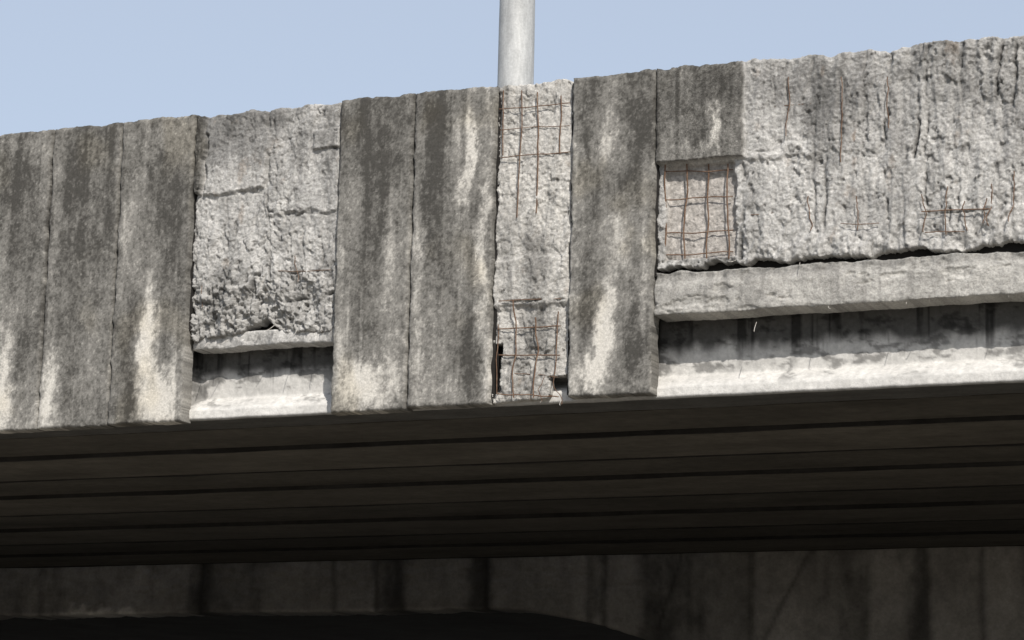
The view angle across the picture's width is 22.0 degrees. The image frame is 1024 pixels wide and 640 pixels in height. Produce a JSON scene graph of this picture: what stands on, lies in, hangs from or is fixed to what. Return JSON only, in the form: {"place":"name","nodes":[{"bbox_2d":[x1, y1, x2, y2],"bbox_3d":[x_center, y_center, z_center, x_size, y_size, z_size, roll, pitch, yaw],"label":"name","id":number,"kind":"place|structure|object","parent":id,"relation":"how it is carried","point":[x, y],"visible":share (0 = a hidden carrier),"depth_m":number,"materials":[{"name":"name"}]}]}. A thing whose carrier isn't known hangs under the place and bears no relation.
{"place":"outdoors","nodes":[
{"label":"outdoors","id":0,"kind":"place"},
{"bbox_2d":[0,546,1023,639],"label":"arch bridge","id":1,"kind":"structure","parent":0,"point":[960,593],"depth_m":31.44,"materials":[{"name":"concrete"}]},
{"bbox_2d":[0,0,1023,135],"label":"sky","id":2,"kind":"structure","parent":0,"point":[64,63],"materials":[{"name":"blue"}]},
{"bbox_3d":[0.986,4.064,24.421,37.600,4.900,8.650,-3,-12,23],"label":"bridge pier","id":3,"kind":"object","parent":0,"visible":0},
{"bbox_2d":[0,420,1023,481],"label":"box beam","id":4,"kind":"structure","parent":3,"relation":"on","point":[911,436],"depth_m":22.24,"materials":[{"name":"concrete"}]},
{"bbox_2d":[0,393,1023,456],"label":"box beam","id":5,"kind":"structure","parent":3,"relation":"on","point":[1002,404],"depth_m":20.99,"materials":[{"name":"concrete"}]},
{"bbox_2d":[0,302,1023,438],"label":"edge girder","id":6,"kind":"object","parent":5,"relation":"attached to","point":[947,351],"visible":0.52,"depth_m":19.48,"materials":[{"name":"concrete"}]},
{"bbox_2d":[0,129,55,433],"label":"facing panel","id":7,"kind":"object","parent":6,"relation":"attached to","point":[26,176],"visible":1,"depth_m":21.93,"materials":[{"name":"concrete"}]},
{"bbox_2d":[37,122,123,430],"bbox_3d":[-3.536,-0.364,21.766,0.682,2.552,0.147,-3,-12,23],"label":"facing panel","id":8,"kind":"object","parent":6,"relation":"attached to","point":[80,300],"visible":1,"depth_m":21.69,"materials":[{"name":"concrete"}]},
{"bbox_2d":[108,115,197,426],"bbox_3d":[-2.906,-0.409,21.491,0.701,2.552,0.154,-3,-12,23],"label":"facing panel","id":9,"kind":"object","parent":6,"relation":"attached to","point":[151,360],"visible":1,"depth_m":21.40,"materials":[{"name":"concrete"}]},
{"bbox_2d":[189,194,197,330],"bbox_3d":[-2.581,-0.770,21.444,0.040,1.752,0.070,-3,-12,23],"label":"joint mortar","id":10,"kind":"object","parent":9,"relation":"attached to","point":[191,309],"visible":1,"depth_m":21.33,"materials":[{"name":"grey concrete"}]},
{"bbox_2d":[193,328,333,353],"bbox_3d":[-1.925,0.172,21.122,1.322,0.132,0.321,-3,-12,23],"label":"deck slab edge","id":11,"kind":"object","parent":6,"relation":"attached to","point":[260,340],"visible":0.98,"depth_m":21.03,"materials":[{"name":"concrete"}]},
{"bbox_2d":[189,102,341,342],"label":"spalled parapet","id":12,"kind":"structure","parent":11,"relation":"on","point":[265,187],"depth_m":21.12,"materials":[{"name":"concrete"}]},
{"bbox_2d":[331,93,416,415],"bbox_3d":[-1.067,-0.523,20.696,0.658,2.537,0.155,-3,-12,23],"label":"facing panel","id":13,"kind":"object","parent":6,"relation":"attached to","point":[372,292],"visible":1,"depth_m":20.62,"materials":[{"name":"concrete"}]},
{"bbox_2d":[407,86,499,409],"bbox_3d":[-0.443,-0.567,20.430,0.706,2.520,0.150,-3,-12,23],"label":"facing panel","id":14,"kind":"object","parent":6,"relation":"attached to","point":[452,271],"visible":1,"depth_m":20.35,"materials":[{"name":"concrete"}]},
{"bbox_2d":[491,93,501,398],"bbox_3d":[-0.113,-0.588,20.309,0.040,2.430,0.070,-3,-12,23],"label":"joint mortar","id":15,"kind":"object","parent":14,"relation":"attached to","point":[493,367],"visible":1,"depth_m":20.17,"materials":[{"name":"grey concrete"}]},
{"bbox_2d":[492,79,573,404],"bbox_3d":[0.177,-0.612,20.173,0.646,2.518,0.152,-3,-12,23],"label":"spalled panel","id":16,"kind":"object","parent":6,"relation":"attached to","point":[533,256],"visible":1,"depth_m":20.14,"materials":[{"name":"concrete"}]},
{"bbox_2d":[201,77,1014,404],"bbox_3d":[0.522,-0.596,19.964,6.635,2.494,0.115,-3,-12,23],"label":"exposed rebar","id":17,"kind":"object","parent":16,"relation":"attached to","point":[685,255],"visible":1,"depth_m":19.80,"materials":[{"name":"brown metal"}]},
{"bbox_2d":[204,240,1009,404],"bbox_3d":[0.523,0.101,19.785,6.520,1.101,0.097,-3,-12,23],"label":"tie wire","id":18,"kind":"object","parent":17,"relation":"attached to","point":[728,261],"visible":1,"depth_m":19.26,"materials":[{"name":"metal"}]},
{"bbox_2d":[568,69,658,398],"bbox_3d":[0.777,-0.653,19.900,0.684,2.502,0.159,-3,-12,23],"label":"facing panel","id":19,"kind":"object","parent":6,"relation":"attached to","point":[613,328],"visible":1,"depth_m":19.82,"materials":[{"name":"concrete"}]},
{"bbox_2d":[567,83,573,394],"bbox_3d":[0.472,-0.623,20.056,0.040,2.430,0.070,-3,-12,23],"label":"joint mortar","id":20,"kind":"object","parent":19,"relation":"attached to","point":[572,224],"visible":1,"depth_m":19.91,"materials":[{"name":"grey concrete"}]},
{"bbox_2d":[654,165,659,277],"bbox_3d":[1.097,-1.085,19.872,0.040,1.565,0.070,-3,-12,23],"label":"joint mortar","id":21,"kind":"object","parent":19,"relation":"attached to","point":[656,270],"visible":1,"depth_m":19.77,"materials":[{"name":"grey concrete"}]},
{"bbox_2d":[654,252,1023,321],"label":"deck slab edge","id":22,"kind":"object","parent":6,"relation":"attached to","point":[913,282],"visible":1,"depth_m":19.07,"materials":[{"name":"concrete"}]},
{"bbox_2d":[656,35,1023,272],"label":"spalled parapet","id":23,"kind":"structure","parent":22,"relation":"on","point":[956,116],"depth_m":19.27,"materials":[{"name":"concrete"}]},
{"bbox_2d":[661,242,1023,273],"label":"crevice core","id":24,"kind":"object","parent":6,"relation":"attached to","point":[1013,247],"visible":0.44,"depth_m":19.16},
{"bbox_2d":[0,465,1023,515],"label":"box beam","id":25,"kind":"structure","parent":3,"relation":"on","point":[920,478],"depth_m":24.92,"materials":[{"name":"concrete"}]},
{"bbox_2d":[0,504,1023,544],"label":"box beam","id":26,"kind":"structure","parent":3,"relation":"on","point":[985,512],"depth_m":27.64,"materials":[{"name":"concrete"}]},
{"bbox_2d":[0,485,1023,528],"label":"box beam","id":27,"kind":"structure","parent":3,"relation":"on","point":[703,502],"depth_m":26.37,"materials":[{"name":"concrete"}]},
{"bbox_2d":[0,534,1023,567],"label":"box beam","id":28,"kind":"structure","parent":3,"relation":"on","point":[714,546],"depth_m":30.29,"materials":[{"name":"concrete"}]},
{"bbox_2d":[3,545,1023,567],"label":"joint sealant","id":29,"kind":"object","parent":28,"relation":"attached to","point":[496,557],"visible":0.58,"depth_m":31.07,"materials":[{"name":"black rubber"}]},
{"bbox_2d":[0,520,1023,554],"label":"box beam","id":30,"kind":"structure","parent":3,"relation":"on","point":[943,526],"depth_m":29.11,"materials":[{"name":"concrete"}]},
{"bbox_2d":[0,415,1023,461],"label":"joint sealant","id":31,"kind":"object","parent":3,"relation":"on","point":[736,429],"visible":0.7,"depth_m":21.52,"materials":[{"name":"black rubber"}]},
{"bbox_2d":[0,461,1023,499],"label":"joint sealant","id":32,"kind":"object","parent":3,"relation":"on","point":[660,475],"visible":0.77,"depth_m":24.18,"materials":[{"name":"black rubber"}]},
{"bbox_2d":[0,500,1023,532],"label":"joint sealant","id":33,"kind":"object","parent":3,"relation":"on","point":[722,510],"visible":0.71,"depth_m":26.89,"materials":[{"name":"black rubber"}]},
{"bbox_2d":[0,443,1023,483],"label":"joint sealant","id":34,"kind":"object","parent":3,"relation":"on","point":[1021,444],"visible":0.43,"depth_m":22.87,"materials":[{"name":"black rubber"}]},
{"bbox_2d":[0,484,1023,516],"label":"joint sealant","id":35,"kind":"object","parent":3,"relation":"on","point":[536,500],"visible":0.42,"depth_m":25.52,"materials":[{"name":"black rubber"}]},
{"bbox_2d":[0,519,1023,545],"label":"joint sealant","id":36,"kind":"object","parent":3,"relation":"on","point":[507,532],"visible":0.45,"depth_m":28.45,"materials":[{"name":"black rubber"}]},
{"bbox_3d":[1.103,0.299,25.221,50.000,0.300,9.490,-3,-12,23],"label":"deck slab","id":37,"kind":"object","parent":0,"visible":0},
{"bbox_2d":[0,446,1023,495],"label":"box beam","id":38,"kind":"structure","parent":37,"relation":"attached to","point":[776,461],"depth_m":23.71,"materials":[{"name":"concrete"}]},
{"bbox_2d":[497,0,534,87],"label":"street lamp","id":39,"kind":"object","parent":37,"relation":"on","point":[516,41],"visible":0.25,"depth_m":21.30,"materials":[{"name":"metal"}]}
]}

